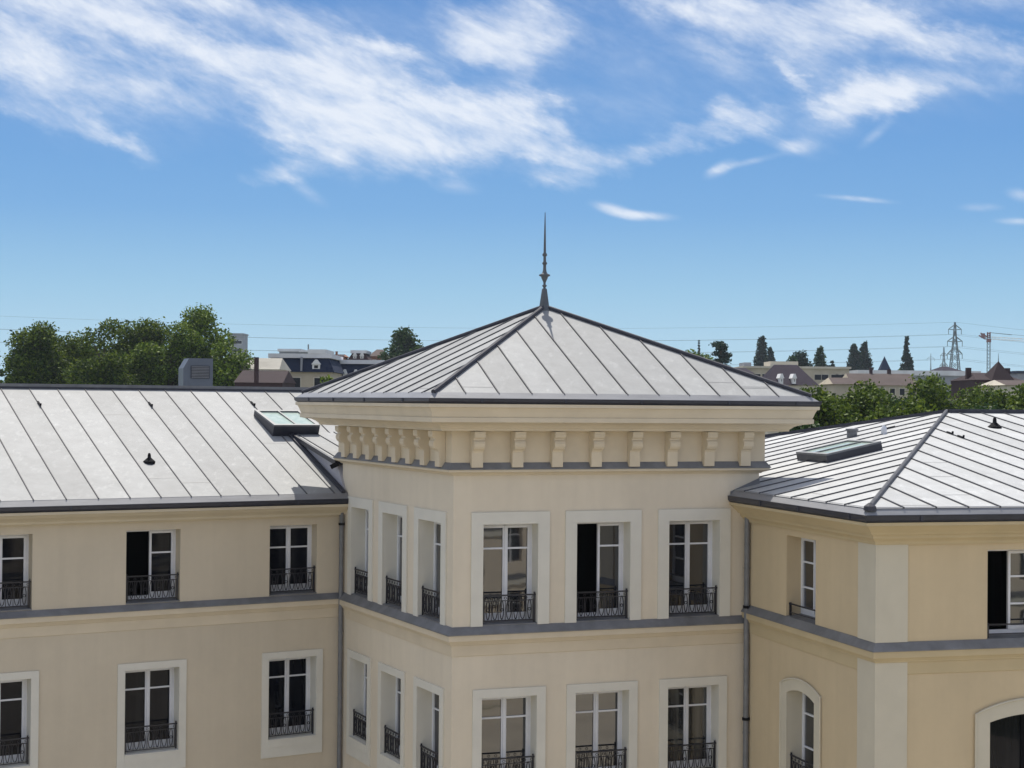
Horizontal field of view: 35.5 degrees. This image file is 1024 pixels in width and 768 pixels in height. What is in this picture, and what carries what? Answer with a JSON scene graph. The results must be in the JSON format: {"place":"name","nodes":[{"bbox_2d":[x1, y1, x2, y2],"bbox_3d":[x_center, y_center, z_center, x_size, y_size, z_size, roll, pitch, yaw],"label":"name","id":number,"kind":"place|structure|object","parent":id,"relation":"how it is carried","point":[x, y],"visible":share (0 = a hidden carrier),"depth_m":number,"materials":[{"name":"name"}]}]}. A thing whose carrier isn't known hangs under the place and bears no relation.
{"place":"outdoors","nodes":[
{"label":"outdoors","id":0,"kind":"place"},
{"bbox_2d":[0,358,348,767],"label":"building","id":1,"kind":"structure","parent":0,"point":[171,573],"depth_m":37.35,"materials":[{"name":"paint"}]},
{"bbox_2d":[0,534,31,611],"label":"window","id":2,"kind":"structure","parent":1,"relation":"in","point":[14,549],"depth_m":35.28,"materials":[{"name":"glass"}]},
{"bbox_2d":[0,671,38,767],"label":"window","id":3,"kind":"structure","parent":1,"relation":"in","point":[13,686],"depth_m":35.19,"materials":[{"name":"metal"}]},
{"bbox_2d":[116,659,186,767],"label":"window","id":4,"kind":"structure","parent":1,"relation":"in","point":[146,732],"depth_m":36.76,"materials":[{"name":"metal"}]},
{"bbox_2d":[126,529,179,604],"bbox_3d":[-8.442,4.171,36.985,1.270,1.668,0.985,1,-1,-31],"label":"window","id":5,"kind":"structure","parent":1,"relation":"in","point":[161,576],"depth_m":36.95,"materials":[{"name":"metal"}]},
{"bbox_2d":[261,649,322,758],"bbox_3d":[-5.351,7.635,38.438,1.560,2.490,0.430,1,-1,-31],"label":"window","id":6,"kind":"structure","parent":1,"relation":"in","point":[285,695],"depth_m":38.50,"materials":[{"name":"metal"}]},
{"bbox_2d":[269,524,316,595],"bbox_3d":[-5.330,4.215,38.491,1.220,1.668,0.395,1,-1,-31],"label":"window","id":7,"kind":"structure","parent":1,"relation":"in","point":[290,568],"depth_m":38.60,"materials":[{"name":"glass"}]},
{"bbox_2d":[229,333,248,359],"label":"tower block","id":8,"kind":"structure","parent":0,"point":[242,341],"depth_m":620.23,"materials":[{"name":"white paint"}]},
{"bbox_2d":[234,357,295,386],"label":"house","id":9,"kind":"structure","parent":0,"point":[256,377],"depth_m":135.99,"materials":[{"name":"brown brick"}]},
{"bbox_2d":[277,349,303,353],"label":"building","id":10,"kind":"structure","parent":0,"point":[290,351],"depth_m":299.79,"materials":[{"name":"white paint"}]},
{"bbox_2d":[299,344,308,353],"bbox_3d":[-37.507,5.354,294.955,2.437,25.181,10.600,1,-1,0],"label":"building","id":11,"kind":"structure","parent":0,"point":[304,351],"depth_m":290.08,"materials":[{"name":"metal"}]},
{"bbox_2d":[268,353,343,386],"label":"building","id":12,"kind":"structure","parent":0,"point":[308,370],"depth_m":165.03,"materials":[{"name":"stone"}]},
{"bbox_2d":[293,377,300,386],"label":"window","id":13,"kind":"structure","parent":12,"relation":"in","point":[297,380],"depth_m":164.95,"materials":[{"name":"grey glass"}]},
{"bbox_2d":[313,377,323,385],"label":"window","id":14,"kind":"structure","parent":12,"relation":"in","point":[316,380],"depth_m":164.95,"materials":[{"name":"grey glass"}]},
{"bbox_2d":[308,349,333,354],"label":"building","id":15,"kind":"structure","parent":0,"point":[317,351],"depth_m":279.78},
{"bbox_2d":[335,351,348,359],"bbox_3d":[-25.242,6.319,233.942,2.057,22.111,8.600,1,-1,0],"label":"building","id":16,"kind":"structure","parent":0,"point":[345,357],"depth_m":232.67,"materials":[{"name":"grey brick"}]},
{"bbox_2d":[348,350,372,359],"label":"building","id":17,"kind":"structure","parent":0,"point":[360,354],"depth_m":235.16,"materials":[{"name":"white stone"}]},
{"bbox_2d":[340,360,384,375],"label":"building","id":18,"kind":"structure","parent":0,"point":[349,366],"depth_m":175.14,"materials":[{"name":"stone"}]},
{"bbox_2d":[370,349,383,359],"bbox_3d":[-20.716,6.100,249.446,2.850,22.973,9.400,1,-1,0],"label":"house","id":19,"kind":"structure","parent":0,"point":[374,354],"depth_m":246.09,"materials":[{"name":"beige brick"}]},
{"bbox_2d":[0,0,1023,381],"label":"sky","id":20,"kind":"structure","parent":0,"point":[752,169],"materials":[{"name":"blue"}]},
{"bbox_2d":[737,368,754,373],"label":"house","id":21,"kind":"structure","parent":0,"point":[746,370],"depth_m":232.02,"materials":[{"name":"grey brick"}]},
{"bbox_2d":[763,365,817,433],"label":"house","id":22,"kind":"structure","parent":0,"point":[796,376],"depth_m":176.38,"materials":[{"name":"purple stone"}]},
{"bbox_2d":[734,361,850,392],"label":"building","id":23,"kind":"structure","parent":0,"point":[818,375],"depth_m":270.04,"materials":[{"name":"beige paint"}]},
{"bbox_2d":[814,374,821,380],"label":"window","id":24,"kind":"structure","parent":23,"relation":"in","point":[818,377],"depth_m":269.98,"materials":[{"name":"grey glass"}]},
{"bbox_2d":[821,374,828,380],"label":"window","id":25,"kind":"structure","parent":23,"relation":"in","point":[824,376],"depth_m":269.98,"materials":[{"name":"grey glass"}]},
{"bbox_2d":[819,378,857,398],"bbox_3d":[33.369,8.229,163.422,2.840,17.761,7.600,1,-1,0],"label":"building","id":26,"kind":"structure","parent":0,"point":[839,386],"depth_m":160.67,"materials":[{"name":"beige paint"}]},
{"bbox_2d":[728,409,1023,767],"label":"building","id":27,"kind":"structure","parent":0,"point":[882,610],"depth_m":30.98,"materials":[{"name":"paint"}]},
{"bbox_2d":[779,678,821,767],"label":"window","id":28,"kind":"structure","parent":27,"relation":"in","point":[811,699],"depth_m":33.09,"materials":[{"name":"clear glass"}]},
{"bbox_2d":[787,538,815,624],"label":"window","id":29,"kind":"structure","parent":27,"relation":"in","point":[808,546],"depth_m":33.15,"materials":[{"name":"clear glass"}]},
{"bbox_2d":[975,698,1023,767],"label":"window","id":30,"kind":"structure","parent":27,"relation":"in","point":[999,728],"depth_m":30.72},
{"bbox_2d":[987,549,1023,638],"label":"window","id":31,"kind":"structure","parent":27,"relation":"in","point":[1014,623],"depth_m":30.86,"materials":[{"name":"clear glass"}]},
{"bbox_2d":[843,368,916,400],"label":"building","id":32,"kind":"structure","parent":0,"point":[895,383],"depth_m":201.71,"materials":[{"name":"brown tile"}]},
{"bbox_2d":[889,388,895,395],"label":"window","id":33,"kind":"structure","parent":32,"relation":"in","point":[893,391],"depth_m":199.95,"materials":[{"name":"grey glass"}]},
{"bbox_2d":[899,388,904,395],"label":"window","id":34,"kind":"structure","parent":32,"relation":"in","point":[901,390],"depth_m":199.95,"materials":[{"name":"grey glass"}]},
{"bbox_2d":[930,366,961,370],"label":"house","id":35,"kind":"structure","parent":0,"point":[943,368],"depth_m":365.01,"materials":[{"name":"grey brick"}]},
{"bbox_2d":[951,353,1019,406],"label":"house","id":36,"kind":"structure","parent":0,"point":[997,371],"depth_m":151.90,"materials":[{"name":"brown brick"}]},
{"bbox_2d":[981,380,1023,407],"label":"building","id":37,"kind":"structure","parent":0,"point":[1005,384],"depth_m":142.01,"materials":[{"name":"beige tile"}]},
{"bbox_2d":[1010,371,1023,379],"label":"building","id":38,"kind":"structure","parent":0,"point":[1017,374],"depth_m":320.05,"materials":[{"name":"stone"}]},
{"label":"courtyard","id":39,"kind":"structure","parent":0,"visible":0},
{"bbox_2d":[294,215,821,767],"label":"building","id":40,"kind":"structure","parent":39,"relation":"on","point":[542,543],"depth_m":34.45,"materials":[{"name":"paint"}]},
{"bbox_2d":[346,649,370,765],"bbox_3d":[-3.461,7.621,37.870,0.430,2.500,1.540,1,-1,-26],"label":"window","id":41,"kind":"structure","parent":40,"relation":"in","point":[358,744],"depth_m":37.88,"materials":[{"name":"clear glass"}]},
{"bbox_2d":[347,496,373,601],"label":"window","id":42,"kind":"structure","parent":40,"relation":"in","point":[367,591],"depth_m":38.07,"materials":[{"name":"clear glass"}]},
{"bbox_2d":[377,662,405,767],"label":"window","id":43,"kind":"structure","parent":40,"relation":"in","point":[395,758],"depth_m":36.22,"materials":[{"name":"clear glass"}]},
{"bbox_2d":[378,501,407,612],"bbox_3d":[-2.512,3.863,36.033,0.415,2.350,1.720,1,-1,-26],"label":"window","id":44,"kind":"structure","parent":40,"relation":"in","point":[400,603],"depth_m":36.27,"materials":[{"name":"clear glass"}]},
{"bbox_2d":[413,677,443,767],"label":"window","id":45,"kind":"structure","parent":40,"relation":"in","point":[437,750],"depth_m":34.45,"materials":[{"name":"clear glass"}]},
{"bbox_2d":[413,507,446,625],"bbox_3d":[-1.579,3.850,34.101,0.415,2.350,1.730,1,-1,-26],"label":"window","id":46,"kind":"structure","parent":40,"relation":"in","point":[437,611],"depth_m":34.38,"materials":[{"name":"clear glass"}]},
{"bbox_2d":[472,686,545,767],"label":"window","id":47,"kind":"structure","parent":40,"relation":"in","point":[501,718],"depth_m":33.59,"materials":[{"name":"clear glass"}]},
{"bbox_2d":[470,511,549,626],"bbox_3d":[-0.096,3.852,33.557,1.740,2.360,0.415,1,-1,-20],"label":"window","id":48,"kind":"structure","parent":40,"relation":"in","point":[501,542],"depth_m":33.62,"materials":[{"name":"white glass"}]},
{"bbox_2d":[566,681,637,767],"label":"window","id":49,"kind":"structure","parent":40,"relation":"in","point":[593,710],"depth_m":34.32,"materials":[{"name":"clear glass"}]},
{"bbox_2d":[564,510,641,622],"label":"window","id":50,"kind":"structure","parent":40,"relation":"in","point":[609,606],"depth_m":34.34,"materials":[{"name":"white glass"}]},
{"bbox_2d":[658,676,726,767],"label":"window","id":51,"kind":"structure","parent":40,"relation":"in","point":[684,703],"depth_m":35.07,"materials":[{"name":"clear glass"}]},
{"bbox_2d":[657,508,730,618],"bbox_3d":[3.905,3.904,35.032,1.750,2.360,0.415,1,-1,-20],"label":"window","id":52,"kind":"structure","parent":40,"relation":"in","point":[684,573],"depth_m":35.10,"materials":[{"name":"white glass"}]},
{"label":"ground","id":53,"kind":"structure","parent":0,"visible":0},
{"bbox_2d":[0,368,7,379],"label":"tree","id":54,"kind":"object","parent":53,"relation":"on","point":[3,372],"visible":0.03,"depth_m":164.78,"materials":[{"name":"green plant"}]},
{"bbox_2d":[0,321,74,383],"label":"tree","id":55,"kind":"object","parent":53,"relation":"on","point":[36,352],"visible":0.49,"depth_m":148.39,"materials":[{"name":"green plant"}]},
{"bbox_2d":[53,331,113,381],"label":"tree","id":56,"kind":"object","parent":53,"relation":"on","point":[70,347],"visible":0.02,"depth_m":154.56,"materials":[{"name":"green plant"}]},
{"bbox_2d":[62,317,144,384],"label":"tree","id":57,"kind":"object","parent":53,"relation":"on","point":[112,367],"visible":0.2,"depth_m":146.69,"materials":[{"name":"green plant"}]},
{"bbox_2d":[97,316,172,384],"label":"tree","id":58,"kind":"object","parent":53,"relation":"on","point":[144,332],"visible":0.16,"depth_m":157.04,"materials":[{"name":"green plant"}]},
{"bbox_2d":[123,319,210,385],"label":"tree","id":59,"kind":"object","parent":53,"relation":"on","point":[151,364],"visible":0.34,"depth_m":150.73,"materials":[{"name":"green plant"}]},
{"bbox_2d":[174,302,237,385],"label":"tree","id":60,"kind":"object","parent":53,"relation":"on","point":[204,328],"visible":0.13,"depth_m":154.76,"materials":[{"name":"green plant"}]},
{"bbox_2d":[208,341,253,385],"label":"tree","id":61,"kind":"object","parent":53,"relation":"on","point":[224,374],"visible":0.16,"depth_m":149.40,"materials":[{"name":"green plant"}]},
{"bbox_2d":[240,358,290,372],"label":"house","id":62,"kind":"structure","parent":53,"relation":"on","point":[273,364],"depth_m":152.04,"materials":[{"name":"paint"}]},
{"bbox_2d":[320,374,332,382],"bbox_3d":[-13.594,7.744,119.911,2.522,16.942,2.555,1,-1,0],"label":"bush","id":63,"kind":"object","parent":53,"relation":"on","point":[328,378],"visible":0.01,"depth_m":120.21,"materials":[{"name":"green plant"}]},
{"bbox_2d":[377,326,423,360],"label":"tree","id":64,"kind":"object","parent":53,"relation":"on","point":[403,341],"visible":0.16,"depth_m":239.64,"materials":[{"name":"green plant"}]},
{"bbox_2d":[686,349,713,359],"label":"tree","id":65,"kind":"object","parent":53,"relation":"on","point":[705,356],"visible":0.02,"depth_m":259.36,"materials":[{"name":"green plant"}]},
{"bbox_2d":[708,341,731,365],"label":"cedar tree","id":66,"kind":"object","parent":53,"relation":"on","point":[721,347],"visible":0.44,"depth_m":239.34,"materials":[{"name":"green plant"}]},
{"bbox_2d":[753,335,767,365],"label":"poplar tree","id":67,"kind":"object","parent":53,"relation":"on","point":[761,352],"visible":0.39,"depth_m":419.48,"materials":[{"name":"green plant"}]},
{"bbox_2d":[765,347,775,361],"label":"poplar tree","id":68,"kind":"object","parent":53,"relation":"on","point":[770,355],"visible":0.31,"depth_m":409.67,"materials":[{"name":"green plant"}]},
{"bbox_2d":[787,355,798,364],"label":"tree","id":69,"kind":"object","parent":53,"relation":"on","point":[792,358],"visible":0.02,"depth_m":319.87,"materials":[{"name":"green plant"}]},
{"bbox_2d":[786,350,812,365],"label":"tree","id":70,"kind":"object","parent":53,"relation":"on","point":[803,360],"visible":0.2,"depth_m":328.89,"materials":[{"name":"green plant"}]},
{"bbox_2d":[789,421,819,430],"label":"tree","id":71,"kind":"object","parent":53,"relation":"on","point":[807,426],"visible":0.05,"depth_m":73.48,"materials":[{"name":"green plant"}]},
{"bbox_2d":[812,345,826,366],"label":"tree","id":72,"kind":"object","parent":53,"relation":"on","point":[819,359],"visible":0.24,"depth_m":339.51,"materials":[{"name":"green plant"}]},
{"bbox_2d":[778,384,862,432],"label":"tree","id":73,"kind":"object","parent":53,"relation":"on","point":[828,413],"visible":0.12,"depth_m":83.04,"materials":[{"name":"green plant"}]},
{"bbox_2d":[826,360,835,366],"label":"tree","id":74,"kind":"object","parent":53,"relation":"on","point":[832,364],"visible":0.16,"depth_m":339.75,"materials":[{"name":"green plant"}]},
{"bbox_2d":[829,390,856,403],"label":"tree","id":75,"kind":"object","parent":53,"relation":"on","point":[840,398],"depth_m":111.51,"materials":[{"name":"green plant"}]},
{"bbox_2d":[846,343,863,370],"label":"poplar tree","id":76,"kind":"object","parent":53,"relation":"on","point":[854,360],"visible":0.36,"depth_m":399.26,"materials":[{"name":"green plant"}]},
{"bbox_2d":[831,378,898,421],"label":"tree","id":77,"kind":"object","parent":53,"relation":"on","point":[867,397],"visible":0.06,"depth_m":90.79,"materials":[{"name":"green plant"}]},
{"bbox_2d":[859,341,873,369],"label":"poplar tree","id":78,"kind":"object","parent":53,"relation":"on","point":[867,363],"visible":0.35,"depth_m":404.46,"materials":[{"name":"green plant"}]},
{"bbox_2d":[878,356,889,369],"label":"church steeple","id":79,"kind":"object","parent":53,"relation":"on","point":[884,365],"visible":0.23,"depth_m":360.35,"materials":[{"name":"stone"}]},
{"bbox_2d":[883,394,906,407],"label":"tree","id":80,"kind":"object","parent":53,"relation":"on","point":[894,402],"depth_m":99.70,"materials":[{"name":"green plant"}]},
{"bbox_2d":[865,394,937,419],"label":"tree","id":81,"kind":"object","parent":53,"relation":"on","point":[913,407],"visible":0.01,"depth_m":79.65,"materials":[{"name":"green plant"}]},
{"bbox_2d":[894,395,913,401],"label":"tree","id":82,"kind":"object","parent":53,"relation":"on","point":[905,398],"visible":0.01,"depth_m":111.53,"materials":[{"name":"green plant"}]},
{"bbox_2d":[899,336,913,369],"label":"poplar tree","id":83,"kind":"object","parent":53,"relation":"on","point":[907,360],"visible":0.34,"depth_m":389.52,"materials":[{"name":"green plant"}]},
{"bbox_2d":[849,370,980,398],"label":"warehouse","id":84,"kind":"structure","parent":53,"relation":"on","point":[948,376],"depth_m":324.76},
{"bbox_2d":[897,372,964,413],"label":"tree","id":85,"kind":"object","parent":53,"relation":"on","point":[929,393],"visible":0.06,"depth_m":91.85,"materials":[{"name":"green plant"}]},
{"bbox_2d":[916,373,950,406],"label":"tree","id":86,"kind":"object","parent":53,"relation":"on","point":[939,381],"visible":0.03,"depth_m":168.95,"materials":[{"name":"green plant"}]},
{"bbox_2d":[940,347,947,365],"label":"electricity pylon","id":87,"kind":"object","parent":53,"relation":"on","point":[944,355],"visible":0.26,"depth_m":899.98,"materials":[{"name":"metal"}]},
{"bbox_2d":[947,322,962,369],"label":"electricity pylon","id":88,"kind":"object","parent":53,"relation":"on","point":[954,329],"visible":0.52,"depth_m":560.00,"materials":[{"name":"metal"}]},
{"bbox_2d":[0,342,941,352],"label":"power line","id":89,"kind":"object","parent":88,"relation":"attached to","point":[745,351],"visible":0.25,"depth_m":552.78,"materials":[{"name":"metal"}]},
{"bbox_2d":[0,329,943,340],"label":"power line","id":90,"kind":"object","parent":88,"relation":"attached to","point":[653,340],"visible":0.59,"depth_m":549.47,"materials":[{"name":"metal"}]},
{"bbox_2d":[10,329,959,340],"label":"power line","id":91,"kind":"object","parent":88,"relation":"attached to","point":[441,340],"visible":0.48,"depth_m":534.93,"materials":[{"name":"metal"}]},
{"bbox_2d":[10,342,960,352],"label":"power line","id":92,"kind":"object","parent":88,"relation":"attached to","point":[703,352],"visible":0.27,"depth_m":547.67,"materials":[{"name":"metal"}]},
{"bbox_2d":[944,382,1005,409],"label":"tree","id":93,"kind":"object","parent":53,"relation":"on","point":[964,395],"visible":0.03,"depth_m":111.86,"materials":[{"name":"green plant"}]},
{"bbox_2d":[960,400,1007,408],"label":"tree","id":94,"kind":"object","parent":53,"relation":"on","point":[985,406],"depth_m":84.39,"materials":[{"name":"green plant"}]},
{"bbox_2d":[969,388,1016,408],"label":"tree","id":95,"kind":"object","parent":53,"relation":"on","point":[999,398],"visible":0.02,"depth_m":94.32,"materials":[{"name":"green plant"}]},
{"bbox_2d":[979,332,1023,371],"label":"tower crane","id":96,"kind":"object","parent":53,"relation":"on","point":[983,336],"visible":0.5,"depth_m":519.77,"materials":[{"name":"metal"}]},
{"bbox_2d":[1004,383,1023,409],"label":"tree","id":97,"kind":"object","parent":53,"relation":"on","point":[1018,401],"visible":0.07,"depth_m":85.87,"materials":[{"name":"green plant"}]}
]}

